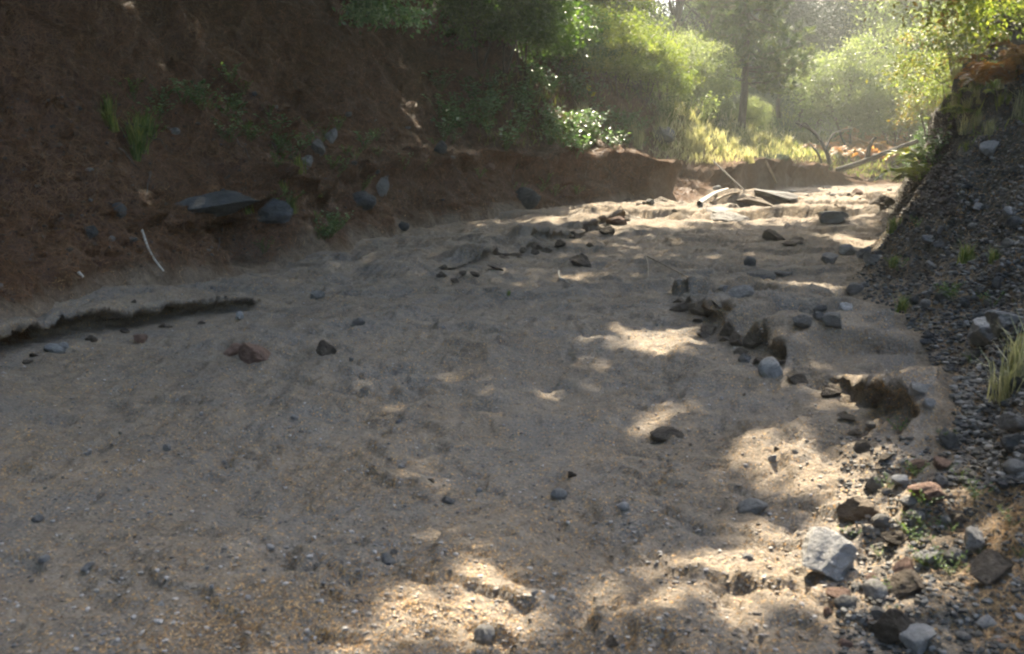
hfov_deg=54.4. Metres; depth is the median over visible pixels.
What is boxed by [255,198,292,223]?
rock
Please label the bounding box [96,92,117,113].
grass tuft
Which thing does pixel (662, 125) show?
dry grass tuft
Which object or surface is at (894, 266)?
grass tuft
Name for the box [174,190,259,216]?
rock
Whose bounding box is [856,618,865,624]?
rock
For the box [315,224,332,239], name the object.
leafy herb
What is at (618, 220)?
rock
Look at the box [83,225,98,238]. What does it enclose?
rock
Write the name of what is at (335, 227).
weed
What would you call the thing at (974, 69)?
bracken fern
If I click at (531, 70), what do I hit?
leafy herb
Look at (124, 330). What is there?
earth clod
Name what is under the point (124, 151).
root
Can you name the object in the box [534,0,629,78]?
leafy shrub
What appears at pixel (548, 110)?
leafy herb
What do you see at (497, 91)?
leafy herb
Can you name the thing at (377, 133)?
weed
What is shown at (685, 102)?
pale herb
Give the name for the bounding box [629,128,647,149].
dry grass tuft
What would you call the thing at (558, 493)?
rock
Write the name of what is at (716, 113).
pale herb
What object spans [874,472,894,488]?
weed
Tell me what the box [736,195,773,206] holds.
earth clod
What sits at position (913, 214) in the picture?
rock
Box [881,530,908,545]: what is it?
earth clod
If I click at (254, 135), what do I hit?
leafy herb
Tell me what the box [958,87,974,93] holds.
green fern
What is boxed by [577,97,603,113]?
leafy herb
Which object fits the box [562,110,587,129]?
leafy herb
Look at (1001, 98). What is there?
grass tuft
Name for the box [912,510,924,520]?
rock
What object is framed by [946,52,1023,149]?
rim grass
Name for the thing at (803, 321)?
rock
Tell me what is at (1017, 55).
bracken fern
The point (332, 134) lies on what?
rock
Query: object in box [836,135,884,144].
bracken fern
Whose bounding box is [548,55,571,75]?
leafy herb
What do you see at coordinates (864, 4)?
broadleaf tree
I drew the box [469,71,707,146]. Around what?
thicket grass
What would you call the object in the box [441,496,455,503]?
rock
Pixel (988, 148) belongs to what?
rock
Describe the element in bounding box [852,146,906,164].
bracken fern
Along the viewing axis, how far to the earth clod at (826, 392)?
5.31 m
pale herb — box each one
[655,91,677,125]
[663,88,687,121]
[677,84,693,110]
[680,96,696,119]
[693,111,705,128]
[698,91,723,127]
[708,99,724,126]
[715,98,725,121]
[721,96,731,117]
[723,100,731,120]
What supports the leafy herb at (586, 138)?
on the bank terrain at (744, 174)
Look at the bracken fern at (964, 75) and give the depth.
11.75 m
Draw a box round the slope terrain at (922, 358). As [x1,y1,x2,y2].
[844,34,1023,653]
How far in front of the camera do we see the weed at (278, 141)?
13.45 m
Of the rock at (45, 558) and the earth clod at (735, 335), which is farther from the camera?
the earth clod at (735, 335)
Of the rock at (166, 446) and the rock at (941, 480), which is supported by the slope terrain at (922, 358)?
the rock at (941, 480)
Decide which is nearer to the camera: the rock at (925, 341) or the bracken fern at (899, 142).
the rock at (925, 341)
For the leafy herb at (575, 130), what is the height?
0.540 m
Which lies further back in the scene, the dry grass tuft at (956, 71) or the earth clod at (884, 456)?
the dry grass tuft at (956, 71)
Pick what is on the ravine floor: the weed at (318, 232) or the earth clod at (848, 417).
the earth clod at (848, 417)
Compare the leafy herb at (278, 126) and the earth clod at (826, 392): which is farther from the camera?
the leafy herb at (278, 126)
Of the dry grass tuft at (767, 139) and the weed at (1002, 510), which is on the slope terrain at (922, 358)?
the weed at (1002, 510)
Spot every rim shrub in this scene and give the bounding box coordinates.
[896,4,1023,88]
[907,49,971,108]
[928,0,995,32]
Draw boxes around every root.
[119,147,140,169]
[146,171,151,192]
[764,160,776,183]
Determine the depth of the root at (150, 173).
10.32 m
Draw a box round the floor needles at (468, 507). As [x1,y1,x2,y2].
[0,187,1023,653]
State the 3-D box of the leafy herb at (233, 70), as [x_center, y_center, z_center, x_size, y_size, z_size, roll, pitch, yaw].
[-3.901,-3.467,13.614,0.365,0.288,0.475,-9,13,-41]
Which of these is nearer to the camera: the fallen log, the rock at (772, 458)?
the rock at (772, 458)
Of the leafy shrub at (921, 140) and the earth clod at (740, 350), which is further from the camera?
the leafy shrub at (921, 140)
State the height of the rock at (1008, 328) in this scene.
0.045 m
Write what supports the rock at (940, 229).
on the slope terrain at (922, 358)
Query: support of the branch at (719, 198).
on the ravine floor
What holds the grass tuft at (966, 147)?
on the slope terrain at (922, 358)
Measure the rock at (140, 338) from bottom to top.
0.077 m
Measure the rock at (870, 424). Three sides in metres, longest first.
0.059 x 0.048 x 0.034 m
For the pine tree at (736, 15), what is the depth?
39.62 m
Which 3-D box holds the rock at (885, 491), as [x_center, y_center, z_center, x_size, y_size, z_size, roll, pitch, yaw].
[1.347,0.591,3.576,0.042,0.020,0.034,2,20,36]
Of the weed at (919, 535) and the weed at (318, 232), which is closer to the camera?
the weed at (919, 535)
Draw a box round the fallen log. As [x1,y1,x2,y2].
[835,136,918,171]
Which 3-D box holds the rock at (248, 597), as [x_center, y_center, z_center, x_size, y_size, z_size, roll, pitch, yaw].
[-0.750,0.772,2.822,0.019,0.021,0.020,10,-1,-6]
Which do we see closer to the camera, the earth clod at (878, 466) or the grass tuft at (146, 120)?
the earth clod at (878, 466)
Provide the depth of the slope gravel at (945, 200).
10.88 m
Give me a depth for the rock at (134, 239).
8.55 m
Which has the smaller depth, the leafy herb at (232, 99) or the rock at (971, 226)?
the rock at (971, 226)
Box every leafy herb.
[136,95,181,121]
[148,84,176,101]
[168,78,205,104]
[175,77,215,104]
[180,85,222,108]
[211,117,253,141]
[213,62,243,82]
[214,101,247,122]
[216,92,242,110]
[241,124,269,141]
[254,111,300,135]
[267,133,297,146]
[268,144,285,156]
[280,140,302,155]
[291,129,315,149]
[312,212,340,236]
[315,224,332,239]
[321,207,353,230]
[321,226,338,238]
[328,216,348,232]
[333,157,349,170]
[354,131,378,148]
[422,93,462,116]
[431,108,461,140]
[435,104,454,126]
[436,101,474,124]
[439,103,466,132]
[443,92,463,112]
[451,108,472,133]
[460,92,485,114]
[465,105,485,127]
[466,74,500,101]
[474,91,495,110]
[475,112,496,135]
[476,83,514,106]
[477,89,508,121]
[481,93,504,116]
[498,120,526,150]
[507,84,527,100]
[508,80,535,110]
[510,89,541,109]
[511,99,538,133]
[512,81,531,108]
[517,56,547,88]
[520,63,542,87]
[525,77,558,100]
[528,122,570,144]
[531,61,553,85]
[533,99,564,124]
[535,121,560,139]
[538,103,561,126]
[539,117,568,136]
[540,74,569,93]
[541,76,564,90]
[543,113,568,139]
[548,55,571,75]
[549,131,575,147]
[557,109,586,140]
[560,67,587,96]
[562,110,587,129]
[563,65,587,87]
[563,121,588,142]
[563,127,590,158]
[573,138,595,153]
[574,108,608,129]
[575,129,600,146]
[575,133,599,148]
[576,108,607,135]
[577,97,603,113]
[578,73,602,100]
[579,126,610,145]
[584,81,612,96]
[593,130,629,149]
[599,105,618,128]
[607,119,626,140]
[612,123,640,139]
[622,132,633,146]
[911,152,928,173]
[924,128,951,153]
[924,147,945,165]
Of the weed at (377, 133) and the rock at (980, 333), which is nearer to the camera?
the rock at (980, 333)
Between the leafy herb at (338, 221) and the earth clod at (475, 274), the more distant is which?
the leafy herb at (338, 221)
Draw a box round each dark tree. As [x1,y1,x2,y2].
[579,0,682,35]
[736,0,834,117]
[748,0,849,128]
[751,0,851,95]
[775,0,872,126]
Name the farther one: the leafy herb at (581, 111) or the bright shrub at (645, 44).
the bright shrub at (645, 44)
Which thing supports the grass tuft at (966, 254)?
on the slope terrain at (922, 358)
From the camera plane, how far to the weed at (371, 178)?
14.84 m
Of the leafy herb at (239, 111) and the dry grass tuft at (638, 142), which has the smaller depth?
the leafy herb at (239, 111)
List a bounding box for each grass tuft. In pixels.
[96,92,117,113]
[97,104,119,132]
[115,112,145,144]
[124,109,152,138]
[125,138,143,161]
[132,127,151,154]
[137,108,160,137]
[244,204,253,214]
[277,178,288,190]
[285,194,302,213]
[287,154,305,173]
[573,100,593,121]
[623,115,640,135]
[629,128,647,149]
[647,119,667,130]
[652,113,672,126]
[659,139,673,150]
[682,127,701,149]
[692,121,707,140]
[692,132,706,152]
[714,128,727,144]
[727,134,738,149]
[741,142,756,163]
[745,133,760,147]
[746,123,758,133]
[753,130,769,143]
[760,131,772,145]
[782,134,794,147]
[887,216,901,233]
[888,252,899,267]
[892,293,911,312]
[950,62,961,77]
[951,111,974,134]
[956,238,980,264]
[959,139,970,151]
[960,95,973,112]
[962,343,1023,404]
[974,111,983,125]
[975,86,983,103]
[984,116,999,135]
[984,247,1005,264]
[987,303,1023,377]
[993,91,1005,106]
[995,79,1006,88]
[1005,86,1023,119]
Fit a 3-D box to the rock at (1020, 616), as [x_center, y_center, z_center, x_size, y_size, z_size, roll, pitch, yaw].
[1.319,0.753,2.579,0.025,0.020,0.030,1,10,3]
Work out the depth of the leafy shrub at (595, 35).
27.07 m
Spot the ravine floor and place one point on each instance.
(658, 230)
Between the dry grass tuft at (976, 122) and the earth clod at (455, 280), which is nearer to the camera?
the earth clod at (455, 280)
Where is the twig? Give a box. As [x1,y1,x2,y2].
[645,255,704,286]
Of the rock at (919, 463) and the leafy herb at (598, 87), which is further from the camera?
the leafy herb at (598, 87)
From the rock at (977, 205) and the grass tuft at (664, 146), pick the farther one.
the grass tuft at (664, 146)
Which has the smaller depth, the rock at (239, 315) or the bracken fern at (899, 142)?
the rock at (239, 315)
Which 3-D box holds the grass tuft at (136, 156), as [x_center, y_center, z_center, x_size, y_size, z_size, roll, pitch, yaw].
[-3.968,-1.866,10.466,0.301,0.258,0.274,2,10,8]
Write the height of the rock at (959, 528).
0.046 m
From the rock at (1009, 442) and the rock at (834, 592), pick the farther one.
the rock at (1009, 442)
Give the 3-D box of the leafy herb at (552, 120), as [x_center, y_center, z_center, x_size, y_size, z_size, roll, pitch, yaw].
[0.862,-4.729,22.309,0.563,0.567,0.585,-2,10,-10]
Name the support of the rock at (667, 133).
on the bank terrain at (744, 174)
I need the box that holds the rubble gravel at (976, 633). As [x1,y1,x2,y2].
[835,435,1023,653]
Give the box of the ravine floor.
[0,184,966,653]
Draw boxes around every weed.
[110,77,144,101]
[127,106,160,120]
[138,120,166,143]
[197,98,219,110]
[216,103,231,113]
[235,120,265,139]
[253,235,275,253]
[268,134,292,147]
[270,151,290,167]
[282,186,305,205]
[315,227,329,238]
[325,155,344,168]
[326,219,347,237]
[329,114,346,129]
[347,148,363,159]
[362,175,374,190]
[368,126,385,140]
[838,523,861,538]
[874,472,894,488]
[885,256,907,270]
[885,416,909,430]
[896,515,923,533]
[902,523,935,546]
[903,460,929,476]
[908,489,944,506]
[908,544,943,566]
[913,511,941,526]
[918,553,942,569]
[933,281,966,300]
[936,521,957,532]
[936,550,968,574]
[940,281,960,292]
[951,467,980,482]
[961,352,982,362]
[962,476,995,499]
[976,290,1003,305]
[998,505,1023,524]
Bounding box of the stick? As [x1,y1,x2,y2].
[141,229,163,270]
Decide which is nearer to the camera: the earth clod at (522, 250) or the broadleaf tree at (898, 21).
the earth clod at (522, 250)
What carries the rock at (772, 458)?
on the ravine floor
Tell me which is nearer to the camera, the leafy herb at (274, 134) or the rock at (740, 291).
the rock at (740, 291)
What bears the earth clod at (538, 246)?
on the ravine floor
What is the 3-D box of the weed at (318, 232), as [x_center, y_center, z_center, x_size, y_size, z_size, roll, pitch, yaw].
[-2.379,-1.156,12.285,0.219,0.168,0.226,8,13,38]
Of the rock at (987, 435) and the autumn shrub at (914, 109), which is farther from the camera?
the autumn shrub at (914, 109)
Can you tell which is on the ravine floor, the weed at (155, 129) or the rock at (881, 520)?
the rock at (881, 520)
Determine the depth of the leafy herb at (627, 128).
28.03 m
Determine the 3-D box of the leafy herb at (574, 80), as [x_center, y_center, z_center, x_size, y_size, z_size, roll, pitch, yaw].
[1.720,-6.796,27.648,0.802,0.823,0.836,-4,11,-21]
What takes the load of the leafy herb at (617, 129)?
on the bank terrain at (744, 174)
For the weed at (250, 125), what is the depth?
12.32 m
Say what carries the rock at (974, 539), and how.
on the slope terrain at (922, 358)
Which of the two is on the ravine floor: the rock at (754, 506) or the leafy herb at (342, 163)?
the rock at (754, 506)
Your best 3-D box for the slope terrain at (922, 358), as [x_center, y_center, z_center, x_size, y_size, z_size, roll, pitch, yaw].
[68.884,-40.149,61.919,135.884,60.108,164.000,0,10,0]
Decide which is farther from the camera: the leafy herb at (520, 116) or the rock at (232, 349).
the leafy herb at (520, 116)
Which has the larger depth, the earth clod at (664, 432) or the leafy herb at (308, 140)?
the leafy herb at (308, 140)
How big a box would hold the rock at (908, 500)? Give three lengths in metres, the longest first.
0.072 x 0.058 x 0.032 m
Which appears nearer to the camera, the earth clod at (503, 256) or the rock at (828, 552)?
the rock at (828, 552)
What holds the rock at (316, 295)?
on the ravine floor
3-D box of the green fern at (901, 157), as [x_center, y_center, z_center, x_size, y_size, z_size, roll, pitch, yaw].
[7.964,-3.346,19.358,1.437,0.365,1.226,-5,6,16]
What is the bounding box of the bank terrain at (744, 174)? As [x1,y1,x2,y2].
[0,0,963,319]
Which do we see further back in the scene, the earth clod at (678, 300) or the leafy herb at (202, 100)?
the leafy herb at (202, 100)
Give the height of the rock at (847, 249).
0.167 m
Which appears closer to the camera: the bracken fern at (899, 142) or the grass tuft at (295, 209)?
the grass tuft at (295, 209)
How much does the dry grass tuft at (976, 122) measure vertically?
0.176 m
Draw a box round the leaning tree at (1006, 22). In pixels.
[933,0,1023,61]
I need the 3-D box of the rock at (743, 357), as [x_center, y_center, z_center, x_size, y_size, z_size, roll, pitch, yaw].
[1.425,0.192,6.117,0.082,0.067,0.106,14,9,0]
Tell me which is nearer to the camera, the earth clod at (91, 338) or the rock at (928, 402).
the rock at (928, 402)
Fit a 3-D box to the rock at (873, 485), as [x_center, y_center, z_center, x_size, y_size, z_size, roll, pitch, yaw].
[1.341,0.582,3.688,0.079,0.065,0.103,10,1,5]
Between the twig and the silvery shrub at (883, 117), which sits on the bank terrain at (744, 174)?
the silvery shrub at (883, 117)
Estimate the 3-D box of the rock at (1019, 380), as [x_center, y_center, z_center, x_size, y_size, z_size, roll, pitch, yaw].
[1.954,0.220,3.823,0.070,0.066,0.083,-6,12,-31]
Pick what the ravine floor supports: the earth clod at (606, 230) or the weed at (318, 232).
the earth clod at (606, 230)
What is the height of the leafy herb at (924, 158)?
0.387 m
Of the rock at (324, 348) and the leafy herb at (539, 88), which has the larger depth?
the leafy herb at (539, 88)
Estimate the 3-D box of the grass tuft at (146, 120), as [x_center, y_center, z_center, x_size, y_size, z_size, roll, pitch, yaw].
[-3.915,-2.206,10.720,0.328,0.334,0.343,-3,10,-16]
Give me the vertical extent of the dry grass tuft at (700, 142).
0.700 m
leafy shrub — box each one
[332,0,436,38]
[403,0,549,67]
[436,0,570,76]
[456,0,602,82]
[511,0,614,84]
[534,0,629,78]
[902,121,927,167]
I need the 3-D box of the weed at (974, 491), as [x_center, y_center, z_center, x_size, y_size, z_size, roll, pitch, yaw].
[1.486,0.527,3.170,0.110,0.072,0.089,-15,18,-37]
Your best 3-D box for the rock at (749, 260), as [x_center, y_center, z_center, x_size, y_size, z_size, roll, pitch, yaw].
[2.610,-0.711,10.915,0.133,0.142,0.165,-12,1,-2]
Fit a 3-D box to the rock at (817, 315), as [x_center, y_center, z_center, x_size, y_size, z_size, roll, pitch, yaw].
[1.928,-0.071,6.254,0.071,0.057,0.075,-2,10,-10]
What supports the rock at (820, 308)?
on the ravine floor
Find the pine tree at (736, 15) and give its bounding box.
[676,0,820,129]
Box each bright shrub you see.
[563,0,646,97]
[580,0,664,38]
[589,0,665,99]
[610,10,693,103]
[623,1,694,83]
[638,22,704,102]
[685,11,750,103]
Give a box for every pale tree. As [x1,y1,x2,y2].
[642,0,697,42]
[845,3,931,84]
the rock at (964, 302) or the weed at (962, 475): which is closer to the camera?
the weed at (962, 475)
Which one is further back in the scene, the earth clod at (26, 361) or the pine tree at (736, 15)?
the pine tree at (736, 15)
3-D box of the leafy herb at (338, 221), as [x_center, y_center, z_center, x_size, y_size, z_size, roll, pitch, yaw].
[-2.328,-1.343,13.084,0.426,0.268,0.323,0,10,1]
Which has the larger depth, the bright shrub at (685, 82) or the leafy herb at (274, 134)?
the bright shrub at (685, 82)
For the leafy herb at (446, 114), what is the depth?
19.67 m
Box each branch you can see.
[697,188,728,203]
[709,192,739,203]
[795,122,852,170]
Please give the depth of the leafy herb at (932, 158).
15.06 m
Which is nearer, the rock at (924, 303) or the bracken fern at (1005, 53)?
the rock at (924, 303)
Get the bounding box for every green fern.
[875,165,929,184]
[882,145,930,163]
[892,158,931,174]
[893,148,928,160]
[939,106,969,116]
[949,104,973,114]
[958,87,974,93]
[982,89,995,95]
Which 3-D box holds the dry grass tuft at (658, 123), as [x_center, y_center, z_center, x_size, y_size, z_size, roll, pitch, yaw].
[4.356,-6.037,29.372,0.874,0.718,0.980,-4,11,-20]
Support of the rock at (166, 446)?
on the ravine floor
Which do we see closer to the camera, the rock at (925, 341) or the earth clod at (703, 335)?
the rock at (925, 341)
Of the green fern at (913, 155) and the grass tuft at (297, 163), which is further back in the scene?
the green fern at (913, 155)
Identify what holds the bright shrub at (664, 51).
on the bank terrain at (744, 174)
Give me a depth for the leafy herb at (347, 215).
13.32 m
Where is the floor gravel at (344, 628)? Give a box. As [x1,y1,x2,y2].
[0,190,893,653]
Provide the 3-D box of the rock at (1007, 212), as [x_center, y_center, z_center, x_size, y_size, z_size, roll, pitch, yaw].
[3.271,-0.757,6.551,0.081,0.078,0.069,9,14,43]
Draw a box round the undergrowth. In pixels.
[732,103,920,181]
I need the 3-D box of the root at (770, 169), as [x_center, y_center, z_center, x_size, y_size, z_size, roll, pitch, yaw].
[8.035,-4.802,30.816,0.144,0.758,0.933,8,13,39]
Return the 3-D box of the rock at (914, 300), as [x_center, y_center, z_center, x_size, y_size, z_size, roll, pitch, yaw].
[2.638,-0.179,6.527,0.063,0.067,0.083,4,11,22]
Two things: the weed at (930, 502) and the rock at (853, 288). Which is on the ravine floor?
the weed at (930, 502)
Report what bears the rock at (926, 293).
on the slope terrain at (922, 358)
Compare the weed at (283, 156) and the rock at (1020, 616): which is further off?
the weed at (283, 156)
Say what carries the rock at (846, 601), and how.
on the ravine floor
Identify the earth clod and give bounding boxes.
[22,359,32,363]
[85,335,97,341]
[120,328,129,332]
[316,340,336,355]
[436,271,446,277]
[450,278,458,282]
[459,270,466,275]
[470,271,479,276]
[487,264,503,270]
[498,254,509,258]
[519,247,526,253]
[531,245,539,254]
[536,244,544,249]
[542,247,551,252]
[554,239,565,246]
[568,471,576,477]
[569,231,581,238]
[569,253,590,267]
[582,224,591,231]
[599,226,614,234]
[605,634,618,647]
[650,426,684,439]
[656,197,668,201]
[669,301,688,311]
[672,298,683,302]
[686,299,711,317]
[697,331,708,338]
[700,324,716,334]
[719,319,735,335]
[719,336,729,341]
[729,330,740,341]
[729,339,742,346]
[733,347,748,354]
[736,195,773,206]
[742,331,762,348]
[752,357,762,364]
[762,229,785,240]
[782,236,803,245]
[787,372,807,384]
[821,387,841,397]
[827,383,843,392]
[836,496,880,522]
[837,413,854,420]
[848,428,861,435]
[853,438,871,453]
[869,192,895,205]
[869,607,915,644]
[875,464,887,468]
[878,453,891,459]
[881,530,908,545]
[887,569,924,598]
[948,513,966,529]
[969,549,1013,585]
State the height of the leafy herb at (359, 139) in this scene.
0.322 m
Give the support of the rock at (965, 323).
on the slope terrain at (922, 358)
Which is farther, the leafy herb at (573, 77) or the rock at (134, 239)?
the leafy herb at (573, 77)
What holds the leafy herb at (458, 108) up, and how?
on the bank terrain at (744, 174)
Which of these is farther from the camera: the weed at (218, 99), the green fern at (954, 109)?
the green fern at (954, 109)
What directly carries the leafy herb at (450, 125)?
on the bank terrain at (744, 174)
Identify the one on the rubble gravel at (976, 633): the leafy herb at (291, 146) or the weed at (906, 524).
the weed at (906, 524)
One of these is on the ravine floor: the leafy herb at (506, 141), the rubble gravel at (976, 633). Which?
the rubble gravel at (976, 633)
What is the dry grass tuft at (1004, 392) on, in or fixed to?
on the slope terrain at (922, 358)
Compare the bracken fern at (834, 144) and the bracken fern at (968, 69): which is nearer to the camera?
the bracken fern at (968, 69)
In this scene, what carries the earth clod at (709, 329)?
on the ravine floor
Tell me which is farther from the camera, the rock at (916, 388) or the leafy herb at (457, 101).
the leafy herb at (457, 101)
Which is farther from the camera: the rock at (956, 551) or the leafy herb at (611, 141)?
the leafy herb at (611, 141)
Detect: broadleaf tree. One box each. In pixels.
[649,0,717,42]
[667,0,720,35]
[825,0,925,120]
[847,0,952,99]
[890,0,965,102]
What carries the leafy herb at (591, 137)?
on the bank terrain at (744, 174)
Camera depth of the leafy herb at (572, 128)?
22.42 m
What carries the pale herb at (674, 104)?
on the bank terrain at (744, 174)
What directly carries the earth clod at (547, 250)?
on the ravine floor
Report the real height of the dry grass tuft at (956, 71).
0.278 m
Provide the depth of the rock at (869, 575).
2.89 m
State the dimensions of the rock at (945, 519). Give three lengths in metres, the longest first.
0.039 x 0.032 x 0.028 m
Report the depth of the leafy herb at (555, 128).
22.23 m
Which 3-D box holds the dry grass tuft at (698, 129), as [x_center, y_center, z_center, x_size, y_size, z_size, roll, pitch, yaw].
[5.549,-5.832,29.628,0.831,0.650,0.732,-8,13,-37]
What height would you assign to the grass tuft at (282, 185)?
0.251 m
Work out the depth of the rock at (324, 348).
6.35 m
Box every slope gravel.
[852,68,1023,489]
[889,111,957,215]
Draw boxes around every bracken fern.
[803,141,841,151]
[829,145,866,157]
[832,134,866,144]
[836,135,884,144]
[848,143,880,152]
[849,145,899,156]
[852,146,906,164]
[863,141,892,149]
[878,140,912,148]
[953,71,976,81]
[957,52,987,64]
[957,72,996,88]
[959,67,975,72]
[965,59,991,71]
[973,57,1023,82]
[977,57,1023,85]
[985,38,1023,52]
[994,51,1023,62]
[998,50,1014,54]
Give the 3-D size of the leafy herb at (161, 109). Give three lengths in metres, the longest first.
0.500 x 0.381 x 0.279 m
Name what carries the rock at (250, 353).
on the ravine floor
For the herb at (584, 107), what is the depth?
27.37 m
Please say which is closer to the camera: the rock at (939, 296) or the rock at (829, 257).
the rock at (939, 296)
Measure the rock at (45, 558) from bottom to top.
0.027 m
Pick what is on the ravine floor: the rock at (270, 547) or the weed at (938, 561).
the rock at (270, 547)
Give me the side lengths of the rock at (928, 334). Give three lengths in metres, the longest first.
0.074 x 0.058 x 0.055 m
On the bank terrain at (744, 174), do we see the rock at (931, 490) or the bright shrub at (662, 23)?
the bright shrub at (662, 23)
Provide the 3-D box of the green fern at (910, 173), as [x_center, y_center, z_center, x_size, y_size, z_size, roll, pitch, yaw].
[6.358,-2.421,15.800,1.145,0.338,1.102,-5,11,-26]
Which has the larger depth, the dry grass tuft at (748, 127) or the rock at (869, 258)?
the dry grass tuft at (748, 127)
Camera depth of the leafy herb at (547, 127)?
22.20 m
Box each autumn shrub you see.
[860,0,1012,104]
[864,0,1023,50]
[886,68,950,142]
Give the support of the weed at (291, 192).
on the bank terrain at (744, 174)
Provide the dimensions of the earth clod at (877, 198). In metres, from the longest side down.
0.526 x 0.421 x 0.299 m
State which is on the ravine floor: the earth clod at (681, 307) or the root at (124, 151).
the earth clod at (681, 307)
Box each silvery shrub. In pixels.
[654,23,744,115]
[731,92,780,130]
[778,11,928,145]
[838,60,938,147]
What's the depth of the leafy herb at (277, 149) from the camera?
13.39 m
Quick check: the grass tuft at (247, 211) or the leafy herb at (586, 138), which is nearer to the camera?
the grass tuft at (247, 211)
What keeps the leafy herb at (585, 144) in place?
on the bank terrain at (744, 174)
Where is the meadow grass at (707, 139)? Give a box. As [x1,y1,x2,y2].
[648,98,836,164]
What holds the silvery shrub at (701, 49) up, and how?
on the bank terrain at (744, 174)
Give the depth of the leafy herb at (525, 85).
22.07 m
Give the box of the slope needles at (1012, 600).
[853,79,1023,653]
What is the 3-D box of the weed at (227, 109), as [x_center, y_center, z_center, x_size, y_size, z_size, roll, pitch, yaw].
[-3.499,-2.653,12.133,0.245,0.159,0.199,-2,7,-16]
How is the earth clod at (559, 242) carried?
on the ravine floor
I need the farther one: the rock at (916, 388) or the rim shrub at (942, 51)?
the rim shrub at (942, 51)
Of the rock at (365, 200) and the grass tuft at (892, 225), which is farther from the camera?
the rock at (365, 200)
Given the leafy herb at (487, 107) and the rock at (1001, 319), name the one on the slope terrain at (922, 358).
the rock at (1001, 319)
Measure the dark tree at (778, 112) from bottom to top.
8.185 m
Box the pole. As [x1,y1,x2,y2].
[712,159,744,190]
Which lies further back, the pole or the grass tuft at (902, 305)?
the pole
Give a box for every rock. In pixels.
[31,514,44,522]
[37,554,50,562]
[43,343,65,353]
[58,342,68,348]
[80,561,94,571]
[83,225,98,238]
[112,202,126,218]
[129,237,137,241]
[133,334,146,342]
[162,444,170,449]
[169,127,179,134]
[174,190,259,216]
[223,343,240,355]
[236,311,243,319]
[239,342,270,363]
[244,595,250,600]
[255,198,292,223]
[266,544,274,549]
[290,414,298,419]
[302,155,312,166]
[310,290,324,299]
[312,139,325,156]
[324,128,337,143]
[350,318,364,326]
[353,191,376,210]
[376,176,388,196]
[382,552,395,565]
[390,549,396,554]
[398,221,408,230]
[434,140,446,153]
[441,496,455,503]
[474,624,495,645]
[482,163,494,169]
[515,187,540,209]
[531,589,538,594]
[550,488,566,499]
[606,216,626,224]
[618,501,629,510]
[646,199,654,203]
[654,126,675,144]
[699,207,749,221]
[713,185,720,189]
[718,285,728,291]
[728,284,753,297]
[736,498,768,514]
[738,353,751,362]
[741,553,752,559]
[744,256,755,265]
[747,269,775,279]
[754,189,799,201]
[758,357,782,377]
[768,454,776,461]
[772,270,791,277]
[792,315,812,328]
[801,527,856,581]
[812,311,823,320]
[813,305,827,311]
[817,211,848,222]
[821,252,838,263]
[821,312,841,328]
[823,606,832,615]
[825,587,850,597]
[833,594,856,609]
[837,638,852,647]
[838,302,852,310]
[839,244,856,254]
[846,282,863,295]
[852,188,862,194]
[856,246,871,257]
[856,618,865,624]
[857,582,862,590]
[862,578,887,598]
[863,253,881,264]
[864,476,885,493]
[865,421,875,428]
[865,572,877,579]
[870,606,884,620]
[871,513,890,528]
[881,488,892,494]
[884,289,892,292]
[890,474,908,484]
[892,557,914,572]
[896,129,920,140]
[899,494,916,505]
[899,623,936,653]
[907,481,947,503]
[908,212,916,216]
[908,381,932,395]
[908,459,929,468]
[909,295,918,304]
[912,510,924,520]
[913,283,921,287]
[914,549,938,563]
[919,338,931,344]
[920,299,930,307]
[921,235,934,243]
[921,290,932,296]
[921,398,935,407]
[924,331,933,338]
[926,260,935,269]
[928,577,935,582]
[932,474,947,487]
[933,241,943,247]
[933,456,950,469]
[934,291,949,299]
[937,225,943,233]
[939,427,960,449]
[940,516,950,524]
[943,547,967,566]
[953,522,964,532]
[954,630,971,640]
[957,297,969,307]
[962,183,973,188]
[963,320,969,326]
[964,525,984,553]
[966,350,982,358]
[967,222,976,229]
[967,317,996,346]
[968,425,980,430]
[972,311,984,318]
[973,202,982,209]
[975,358,983,363]
[976,614,996,629]
[978,140,999,156]
[980,204,988,209]
[983,431,991,439]
[984,309,1023,336]
[991,276,1003,288]
[996,361,1004,366]
[997,411,1023,432]
[1000,238,1013,247]
[1000,332,1010,338]
[1001,434,1023,451]
[1002,206,1012,217]
[1003,326,1012,331]
[1003,459,1023,473]
[1006,216,1022,227]
[1009,377,1023,392]
[1014,613,1023,619]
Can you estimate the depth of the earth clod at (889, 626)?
2.58 m
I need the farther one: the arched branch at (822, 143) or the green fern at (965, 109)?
the arched branch at (822, 143)
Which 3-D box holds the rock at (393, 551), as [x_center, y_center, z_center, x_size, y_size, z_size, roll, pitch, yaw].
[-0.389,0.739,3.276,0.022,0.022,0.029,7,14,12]
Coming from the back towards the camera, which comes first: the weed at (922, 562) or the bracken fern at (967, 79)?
the bracken fern at (967, 79)
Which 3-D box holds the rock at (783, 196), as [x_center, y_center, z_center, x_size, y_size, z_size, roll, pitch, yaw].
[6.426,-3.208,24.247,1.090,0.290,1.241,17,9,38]
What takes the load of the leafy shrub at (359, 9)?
on the bank terrain at (744, 174)

